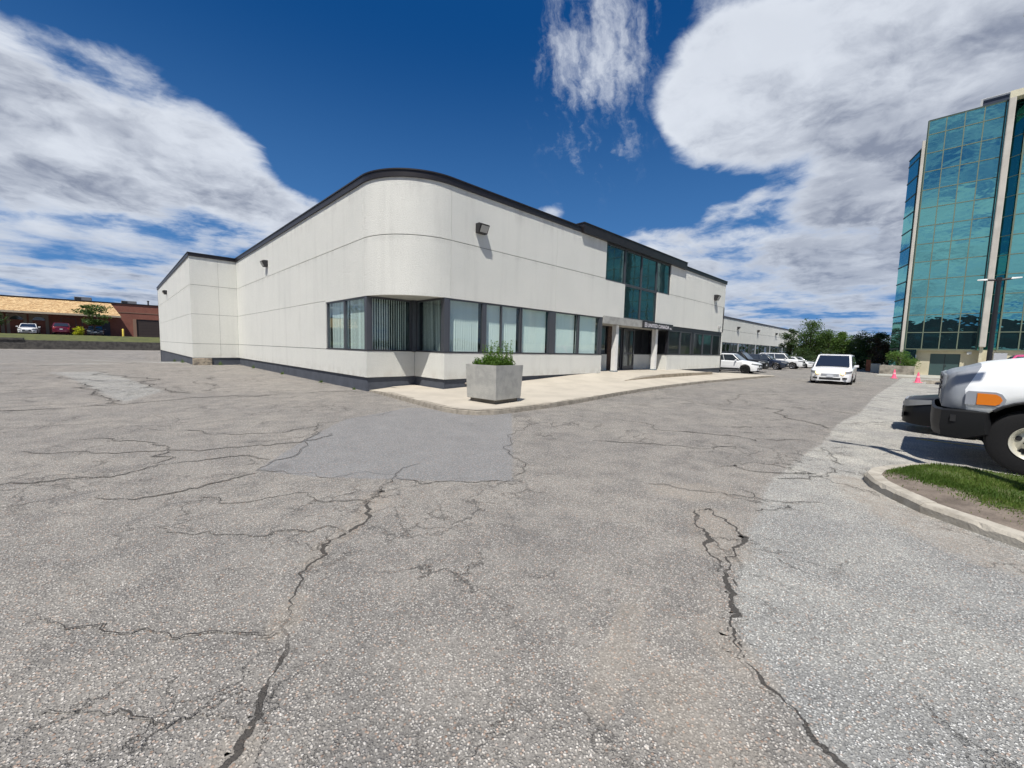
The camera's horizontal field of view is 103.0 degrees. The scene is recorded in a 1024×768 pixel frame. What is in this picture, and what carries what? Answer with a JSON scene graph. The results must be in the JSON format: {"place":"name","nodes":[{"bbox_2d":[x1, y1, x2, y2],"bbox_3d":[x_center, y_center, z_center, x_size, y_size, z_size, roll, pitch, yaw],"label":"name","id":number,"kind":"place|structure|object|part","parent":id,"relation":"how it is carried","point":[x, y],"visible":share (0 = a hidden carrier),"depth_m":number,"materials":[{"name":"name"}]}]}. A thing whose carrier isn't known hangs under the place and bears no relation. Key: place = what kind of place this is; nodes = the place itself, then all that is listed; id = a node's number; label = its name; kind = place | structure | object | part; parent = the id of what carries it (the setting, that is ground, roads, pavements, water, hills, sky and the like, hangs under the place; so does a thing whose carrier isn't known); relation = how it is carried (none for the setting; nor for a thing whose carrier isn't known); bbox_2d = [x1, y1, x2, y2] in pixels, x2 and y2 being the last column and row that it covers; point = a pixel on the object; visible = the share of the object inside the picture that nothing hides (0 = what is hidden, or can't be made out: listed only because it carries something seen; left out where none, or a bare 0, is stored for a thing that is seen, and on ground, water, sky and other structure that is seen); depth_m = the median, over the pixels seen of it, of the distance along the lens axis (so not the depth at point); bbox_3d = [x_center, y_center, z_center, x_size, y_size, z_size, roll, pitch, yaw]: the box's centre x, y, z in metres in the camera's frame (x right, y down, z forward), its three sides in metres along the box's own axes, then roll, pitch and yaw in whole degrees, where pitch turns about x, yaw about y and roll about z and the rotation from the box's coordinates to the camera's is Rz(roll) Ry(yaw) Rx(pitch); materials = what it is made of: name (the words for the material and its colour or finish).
{"place":"outdoors","nodes":[
{"label":"outdoors","id":0,"kind":"place"},
{"bbox_2d":[0,295,159,336],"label":"brick building","id":1,"kind":"structure","parent":0,"point":[132,318],"depth_m":62.01,"materials":[{"name":"brown brick"}]},
{"bbox_2d":[101,322,110,335],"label":"door","id":2,"kind":"structure","parent":1,"relation":"in","point":[106,326],"depth_m":64.88,"materials":[{"name":"blue"}]},
{"bbox_2d":[136,319,159,336],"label":"garage door","id":3,"kind":"structure","parent":1,"relation":"in","point":[145,328],"depth_m":68.38,"materials":[{"name":"brown"}]},
{"bbox_2d":[0,333,159,342],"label":"lawn bank","id":4,"kind":"structure","parent":0,"point":[84,338],"depth_m":56.61,"materials":[{"name":"green plant"}]},
{"bbox_2d":[0,349,1023,767],"bbox_3d":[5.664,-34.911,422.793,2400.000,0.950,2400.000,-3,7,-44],"label":"ground","id":5,"kind":"structure","parent":0,"point":[556,605],"depth_m":2.90,"materials":[{"name":"grey asphalt"}]},
{"bbox_2d":[0,339,159,349],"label":"retaining wall","id":6,"kind":"structure","parent":5,"relation":"on","point":[51,344],"depth_m":54.94,"materials":[{"name":"grey concrete"}]},
{"bbox_2d":[0,337,23,339],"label":"retaining wall","id":7,"kind":"structure","parent":6,"relation":"on","point":[8,338],"depth_m":50.93,"materials":[{"name":"grey concrete"}]},
{"bbox_2d":[0,371,854,767],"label":"pavement cracks","id":8,"kind":"object","parent":5,"relation":"on","point":[734,639],"visible":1,"depth_m":2.41,"materials":[{"name":"asphalt"}]},
{"bbox_2d":[156,168,727,390],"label":"office building","id":9,"kind":"structure","parent":5,"relation":"on","point":[379,279],"depth_m":17.39,"materials":[{"name":"grey"}]},
{"bbox_2d":[327,300,349,348],"bbox_3d":[-6.937,-2.334,16.230,0.208,1.900,1.770,-3,7,-44],"label":"window","id":10,"kind":"structure","parent":9,"relation":"in","point":[335,326],"depth_m":16.48,"materials":[{"name":"grey"}]},
{"bbox_2d":[344,296,364,349],"bbox_3d":[-5.686,-2.190,14.951,0.207,1.900,1.780,-3,7,-44],"label":"window","id":11,"kind":"structure","parent":9,"relation":"in","point":[355,322],"depth_m":15.27,"materials":[{"name":"grey"}]},
{"bbox_2d":[371,296,410,350],"bbox_3d":[-4.449,-2.154,14.896,1.600,1.900,0.230,-3,7,-44],"label":"window","id":12,"kind":"structure","parent":9,"relation":"in","point":[372,297],"depth_m":14.90,"materials":[{"name":"grey"}]},
{"bbox_2d":[416,298,441,351],"bbox_3d":[-2.954,-2.116,14.882,0.218,1.900,1.660,-3,7,-44],"label":"window","id":13,"kind":"structure","parent":9,"relation":"in","point":[418,302],"depth_m":15.13,"materials":[{"name":"grey"}]},
{"bbox_2d":[448,298,483,351],"bbox_3d":[-1.730,-2.082,14.847,1.580,1.900,0.236,-3,7,-44],"label":"window","id":14,"kind":"structure","parent":9,"relation":"in","point":[463,314],"depth_m":14.93,"materials":[{"name":"grey"}]},
{"bbox_2d":[485,303,520,352],"bbox_3d":[-0.409,-2.162,16.125,1.900,1.900,0.229,-3,7,-44],"label":"window","id":15,"kind":"structure","parent":9,"relation":"in","point":[500,320],"depth_m":16.13,"materials":[{"name":"grey"}]},
{"bbox_2d":[520,307,549,352],"bbox_3d":[0.933,-2.242,17.424,1.760,1.900,0.220,-3,7,-44],"label":"window","id":16,"kind":"structure","parent":9,"relation":"in","point":[533,321],"depth_m":17.54,"materials":[{"name":"grey"}]},
{"bbox_2d":[554,311,578,353],"bbox_3d":[2.459,-2.334,18.901,1.750,1.900,0.210,-3,7,-44],"label":"window","id":17,"kind":"structure","parent":9,"relation":"in","point":[564,322],"depth_m":19.04,"materials":[{"name":"grey"}]},
{"bbox_2d":[575,314,599,353],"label":"window","id":18,"kind":"structure","parent":9,"relation":"in","point":[586,328],"depth_m":20.28,"materials":[{"name":"grey"}]},
{"bbox_2d":[594,325,607,353],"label":"window","id":19,"kind":"structure","parent":9,"relation":"in","point":[604,328],"depth_m":23.18,"materials":[{"name":"black glass"}]},
{"bbox_2d":[605,243,625,283],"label":"window","id":20,"kind":"structure","parent":9,"relation":"in","point":[616,256],"depth_m":21.31,"materials":[{"name":"teal glass"}]},
{"bbox_2d":[617,327,622,369],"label":"window","id":21,"kind":"structure","parent":9,"relation":"in","point":[620,328],"depth_m":24.43,"materials":[{"name":"grey glass"}]},
{"bbox_2d":[621,328,634,369],"bbox_3d":[7.151,-2.128,24.972,1.310,2.480,0.176,-3,7,-44],"label":"door","id":22,"kind":"structure","parent":9,"relation":"in","point":[628,335],"depth_m":24.95,"materials":[{"name":"grey glass"}]},
{"bbox_2d":[624,285,640,319],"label":"window","id":23,"kind":"structure","parent":9,"relation":"in","point":[632,294],"depth_m":22.77,"materials":[{"name":"teal glass"}]},
{"bbox_2d":[625,249,642,288],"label":"window","id":24,"kind":"structure","parent":9,"relation":"in","point":[633,267],"depth_m":22.58,"materials":[{"name":"teal glass"}]},
{"bbox_2d":[634,329,642,353],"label":"window","id":25,"kind":"structure","parent":9,"relation":"in","point":[638,344],"depth_m":25.95,"materials":[{"name":"black glass"}]},
{"bbox_2d":[642,330,649,353],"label":"window","id":26,"kind":"structure","parent":9,"relation":"in","point":[646,333],"depth_m":26.63,"materials":[{"name":"black glass"}]},
{"bbox_2d":[639,289,656,321],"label":"window","id":27,"kind":"structure","parent":9,"relation":"in","point":[648,298],"depth_m":24.04,"materials":[{"name":"teal glass"}]},
{"bbox_2d":[641,256,657,291],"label":"window","id":28,"kind":"structure","parent":9,"relation":"in","point":[649,265],"depth_m":23.84,"materials":[{"name":"teal glass"}]},
{"bbox_2d":[642,321,672,330],"bbox_3d":[8.916,-3.514,24.793,3.730,0.360,0.132,-3,7,-44],"label":"sign","id":29,"kind":"object","parent":9,"relation":"attached to","point":[651,325],"visible":1,"depth_m":24.55,"materials":[{"name":"grey"}]},
{"bbox_2d":[650,330,665,353],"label":"window","id":30,"kind":"structure","parent":9,"relation":"in","point":[661,333],"depth_m":26.40,"materials":[{"name":"grey glass"}]},
{"bbox_2d":[656,261,670,294],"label":"window","id":31,"kind":"structure","parent":9,"relation":"in","point":[663,269],"depth_m":25.10,"materials":[{"name":"teal glass"}]},
{"bbox_2d":[668,330,680,353],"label":"window","id":32,"kind":"structure","parent":9,"relation":"in","point":[674,336],"depth_m":26.86,"materials":[{"name":"grey glass"}]},
{"bbox_2d":[680,331,691,354],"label":"window","id":33,"kind":"structure","parent":9,"relation":"in","point":[686,337],"depth_m":28.09,"materials":[{"name":"grey"}]},
{"bbox_2d":[693,333,702,354],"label":"window","id":34,"kind":"structure","parent":9,"relation":"in","point":[698,337],"depth_m":29.57,"materials":[{"name":"grey"}]},
{"bbox_2d":[702,334,712,354],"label":"window","id":35,"kind":"structure","parent":9,"relation":"in","point":[707,338],"depth_m":30.80,"materials":[{"name":"grey"}]},
{"bbox_2d":[711,335,720,354],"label":"window","id":36,"kind":"structure","parent":9,"relation":"in","point":[716,340],"depth_m":32.09,"materials":[{"name":"grey"}]},
{"bbox_2d":[370,376,774,414],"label":"kerb","id":37,"kind":"structure","parent":5,"relation":"on","point":[465,411],"depth_m":11.73,"materials":[{"name":"concrete"}]},
{"bbox_2d":[719,353,762,373],"bbox_3d":[19.234,-1.853,35.745,2.278,1.685,4.644,-3,7,-44],"label":"parked car","id":38,"kind":"object","parent":5,"relation":"on","point":[732,361],"visible":0.69,"depth_m":34.71,"materials":[{"name":"white paint"}]},
{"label":"side window","id":39,"kind":"part","parent":38,"relation":"part of","materials":[{"name":"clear glass"}]},
{"bbox_2d":[721,351,768,371],"bbox_3d":[21.688,-2.194,39.303,2.418,1.865,5.144,-3,7,-44],"label":"parked car","id":40,"kind":"object","parent":5,"relation":"on","point":[748,357],"visible":0.19,"depth_m":37.97,"materials":[{"name":"black paint"}]},
{"bbox_2d":[722,316,799,356],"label":"warehouse building","id":41,"kind":"structure","parent":5,"relation":"on","point":[748,337],"depth_m":72.50,"materials":[{"name":"white stone"}]},
{"bbox_2d":[730,343,733,350],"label":"window","id":42,"kind":"structure","parent":41,"relation":"in","point":[731,344],"depth_m":65.87,"materials":[{"name":"grey glass"}]},
{"bbox_2d":[733,343,737,351],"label":"window","id":43,"kind":"structure","parent":41,"relation":"in","point":[735,344],"depth_m":67.11,"materials":[{"name":"grey glass"}]},
{"bbox_2d":[748,344,751,353],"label":"window","id":44,"kind":"structure","parent":41,"relation":"in","point":[750,345],"depth_m":72.56,"materials":[{"name":"grey"}]},
{"bbox_2d":[749,354,789,369],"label":"parked car","id":45,"kind":"object","parent":5,"relation":"on","point":[774,364],"visible":0.52,"depth_m":45.16,"materials":[{"name":"black paint"}]},
{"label":"side window","id":46,"kind":"part","parent":45,"relation":"part of","materials":[{"name":"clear glass"}]},
{"bbox_2d":[760,353,805,368],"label":"parked car","id":47,"kind":"object","parent":5,"relation":"on","point":[798,363],"visible":0.5,"depth_m":49.17,"materials":[{"name":"white paint"}]},
{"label":"side window","id":48,"kind":"part","parent":47,"relation":"part of","materials":[{"name":"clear glass"}]},
{"bbox_2d":[778,328,800,355],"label":"tree","id":49,"kind":"object","parent":5,"relation":"on","point":[791,345],"visible":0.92,"depth_m":62.69,"materials":[{"name":"green plant"}]},
{"bbox_2d":[788,347,816,361],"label":"shrub","id":50,"kind":"object","parent":5,"relation":"on","point":[803,351],"visible":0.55,"depth_m":59.86,"materials":[{"name":"green plant"}]},
{"bbox_2d":[791,357,814,367],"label":"parked car","id":51,"kind":"object","parent":5,"relation":"on","point":[807,364],"visible":0.27,"depth_m":52.67,"materials":[{"name":"white paint"}]},
{"bbox_2d":[798,357,814,367],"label":"parked car","id":52,"kind":"object","parent":5,"relation":"on","point":[804,359],"visible":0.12,"depth_m":56.18,"materials":[{"name":"grey paint"}]},
{"bbox_2d":[794,318,824,359],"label":"tree","id":53,"kind":"object","parent":5,"relation":"on","point":[811,331],"visible":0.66,"depth_m":63.92,"materials":[{"name":"green plant"}]},
{"bbox_2d":[795,331,838,359],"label":"tree","id":54,"kind":"object","parent":5,"relation":"on","point":[816,350],"visible":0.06,"depth_m":71.22,"materials":[{"name":"green plant"}]},
{"bbox_2d":[811,329,840,353],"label":"tree","id":55,"kind":"object","parent":5,"relation":"on","point":[826,337],"visible":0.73,"depth_m":60.80,"materials":[{"name":"green plant"}]},
{"bbox_2d":[815,349,844,361],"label":"shrub","id":56,"kind":"object","parent":5,"relation":"on","point":[827,351],"visible":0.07,"depth_m":55.84,"materials":[{"name":"green plant"}]},
{"bbox_2d":[809,354,858,384],"bbox_3d":[20.368,-0.986,25.698,2.418,1.775,5.135,6,7,42],"label":"minivan","id":57,"kind":"object","parent":5,"relation":"on","point":[836,367],"visible":1,"depth_m":24.32,"materials":[{"name":"white paint"}]},
{"bbox_2d":[829,331,855,354],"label":"tree","id":58,"kind":"object","parent":5,"relation":"on","point":[843,342],"visible":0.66,"depth_m":58.73,"materials":[{"name":"green plant"}]},
{"bbox_2d":[848,349,868,369],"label":"shrub","id":59,"kind":"object","parent":5,"relation":"on","point":[860,362],"visible":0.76,"depth_m":51.50,"materials":[{"name":"green plant"}]},
{"bbox_2d":[847,330,879,368],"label":"tree","id":60,"kind":"object","parent":5,"relation":"on","point":[860,343],"visible":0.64,"depth_m":54.25,"materials":[{"name":"green plant"}]},
{"bbox_2d":[870,364,880,371],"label":"utility box","id":61,"kind":"object","parent":5,"relation":"on","point":[874,367],"visible":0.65,"depth_m":44.86,"materials":[{"name":"grey metal"}]},
{"bbox_2d":[864,331,890,363],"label":"tree","id":62,"kind":"object","parent":5,"relation":"on","point":[872,342],"visible":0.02,"depth_m":70.06,"materials":[{"name":"green plant"}]},
{"bbox_2d":[865,337,890,362],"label":"tree","id":63,"kind":"object","parent":5,"relation":"on","point":[881,345],"visible":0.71,"depth_m":52.22,"materials":[{"name":"green plant"}]},
{"bbox_2d":[871,353,889,364],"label":"shrub","id":64,"kind":"object","parent":5,"relation":"on","point":[879,358],"visible":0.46,"depth_m":48.61,"materials":[{"name":"green plant"}]},
{"bbox_2d":[873,332,890,356],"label":"tree","id":65,"kind":"object","parent":5,"relation":"on","point":[883,336],"visible":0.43,"depth_m":57.43,"materials":[{"name":"green plant"}]},
{"bbox_2d":[914,372,922,382],"bbox_3d":[27.700,-0.450,27.768,0.400,0.710,0.400,4,6,28],"label":"traffic cone","id":66,"kind":"object","parent":5,"relation":"on","point":[917,379],"visible":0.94,"depth_m":27.70,"materials":[{"name":"red"}]},
{"bbox_2d":[920,380,939,381],"bbox_3d":[29.790,-0.184,28.651,0.200,0.130,1.900,-3,7,-44],"label":"wheel stop","id":67,"kind":"object","parent":5,"relation":"on","point":[929,381],"visible":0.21,"depth_m":28.80,"materials":[{"name":"concrete"}]},
{"bbox_2d":[902,394,960,438],"bbox_3d":[10.948,0.498,8.039,2.218,1.445,4.644,-3,7,-44],"label":"black car","id":68,"kind":"object","parent":5,"relation":"on","point":[916,409],"visible":0.15,"depth_m":9.01,"materials":[{"name":"black paint"}]},
{"bbox_2d":[863,463,1023,549],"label":"traffic island","id":69,"kind":"structure","parent":5,"relation":"on","point":[944,506],"depth_m":4.36,"materials":[{"name":"soil"}]},
{"bbox_2d":[916,438,984,447],"bbox_3d":[11.249,1.256,7.713,3.390,0.004,5.100,-3,7,-44],"label":"parking stripe","id":70,"kind":"object","parent":5,"relation":"on","point":[951,443],"visible":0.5,"depth_m":7.99,"materials":[{"name":"white paint"}]},
{"bbox_2d":[930,358,1023,474],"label":"truck","id":71,"kind":"object","parent":5,"relation":"on","point":[983,402],"visible":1,"depth_m":6.08,"materials":[{"name":"paint"}]},
{"bbox_2d":[977,277,1022,360],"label":"street lamp","id":72,"kind":"object","parent":5,"relation":"on","point":[998,280],"visible":0.8,"depth_m":19.68,"materials":[{"name":"black metal"}]},
{"bbox_2d":[1007,355,1023,358],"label":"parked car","id":73,"kind":"object","parent":5,"relation":"on","point":[1016,356],"visible":0.02,"depth_m":21.33,"materials":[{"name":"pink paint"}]},
{"bbox_2d":[0,0,1023,346],"label":"sky","id":74,"kind":"structure","parent":0,"point":[766,148],"materials":[{"name":"blue"}]},
{"bbox_2d":[372,369,774,409],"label":"sidewalk","id":75,"kind":"structure","parent":0,"point":[555,389],"depth_m":15.58,"materials":[{"name":"concrete"}]},
{"bbox_2d":[466,364,522,403],"bbox_3d":[-0.503,-0.037,11.570,1.159,1.042,1.159,6,7,39],"label":"planter","id":76,"kind":"object","parent":75,"relation":"on","point":[492,384],"visible":0.88,"depth_m":11.15,"materials":[{"name":"concrete"}]},
{"bbox_2d":[472,340,515,365],"bbox_3d":[-0.485,-0.841,11.483,1.042,0.838,0.995,6,7,39],"label":"herb clump","id":77,"kind":"object","parent":76,"relation":"in","point":[494,360],"visible":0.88,"depth_m":11.30,"materials":[{"name":"green plant"}]},
{"bbox_2d":[625,372,712,380],"bbox_3d":[9.017,-0.435,22.576,10.800,0.294,0.164,-3,7,-44],"label":"landing edge","id":78,"kind":"object","parent":75,"relation":"on","point":[677,375],"visible":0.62,"depth_m":22.45,"materials":[{"name":"grey concrete"}]},
{"bbox_2d":[865,360,870,371],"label":"brick pillar","id":79,"kind":"structure","parent":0,"point":[868,364],"depth_m":46.78,"materials":[{"name":"brown brick"}]},
{"bbox_2d":[874,374,939,379],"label":"pavement","id":80,"kind":"structure","parent":0,"point":[936,377],"depth_m":34.84,"materials":[{"name":"grey concrete"}]},
{"bbox_2d":[879,365,914,374],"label":"planter wall","id":81,"kind":"structure","parent":80,"relation":"on","point":[902,370],"depth_m":37.93,"materials":[{"name":"concrete"}]},
{"bbox_2d":[885,350,921,369],"bbox_3d":[36.982,-2.191,38.539,2.979,2.119,2.593,-3,7,-44],"label":"bush","id":82,"kind":"object","parent":81,"relation":"on","point":[898,356],"visible":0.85,"depth_m":38.34,"materials":[{"name":"green plant"}]},
{"bbox_2d":[883,462,1023,524],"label":"grass","id":83,"kind":"structure","parent":0,"point":[990,482],"depth_m":5.05,"materials":[{"name":"green plant"}]},
{"bbox_2d":[888,88,1023,374],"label":"glass tower","id":84,"kind":"structure","parent":0,"point":[963,227],"depth_m":36.13,"materials":[{"name":"teal glass"}]},
{"bbox_2d":[928,354,960,374],"bbox_3d":[39.999,-1.773,37.687,0.150,2.020,1.910,-3,7,-44],"label":"service door","id":85,"kind":"structure","parent":84,"relation":"in","point":[938,363],"depth_m":37.75,"materials":[{"name":"teal"}]},
{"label":"upper lot","id":86,"kind":"structure","parent":0,"visible":0},
{"bbox_2d":[0,310,10,325],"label":"tree","id":87,"kind":"object","parent":86,"relation":"on","point":[2,321],"visible":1,"depth_m":53.54,"materials":[{"name":"green plant"}]},
{"bbox_2d":[15,323,40,333],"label":"parked car","id":88,"kind":"object","parent":86,"relation":"on","point":[22,328],"visible":1,"depth_m":55.15,"materials":[{"name":"white paint"}]},
{"bbox_2d":[51,322,73,334],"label":"parked car","id":89,"kind":"object","parent":86,"relation":"on","point":[61,327],"visible":0.94,"depth_m":56.81,"materials":[{"name":"red paint"}]},
{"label":"rear window","id":90,"kind":"part","parent":89,"relation":"part of","materials":[{"name":"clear glass"}]},
{"bbox_2d":[72,326,84,334],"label":"shrub","id":91,"kind":"object","parent":86,"relation":"on","point":[79,332],"visible":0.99,"depth_m":57.70,"materials":[{"name":"yellow plant"}]},
{"bbox_2d":[71,304,112,335],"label":"tree","id":92,"kind":"object","parent":86,"relation":"on","point":[89,311],"visible":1,"depth_m":58.98,"materials":[{"name":"green plant"}]},
{"bbox_2d":[85,326,105,335],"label":"parked car","id":93,"kind":"object","parent":86,"relation":"on","point":[99,330],"visible":0.98,"depth_m":59.54,"materials":[{"name":"black paint"}]}
]}

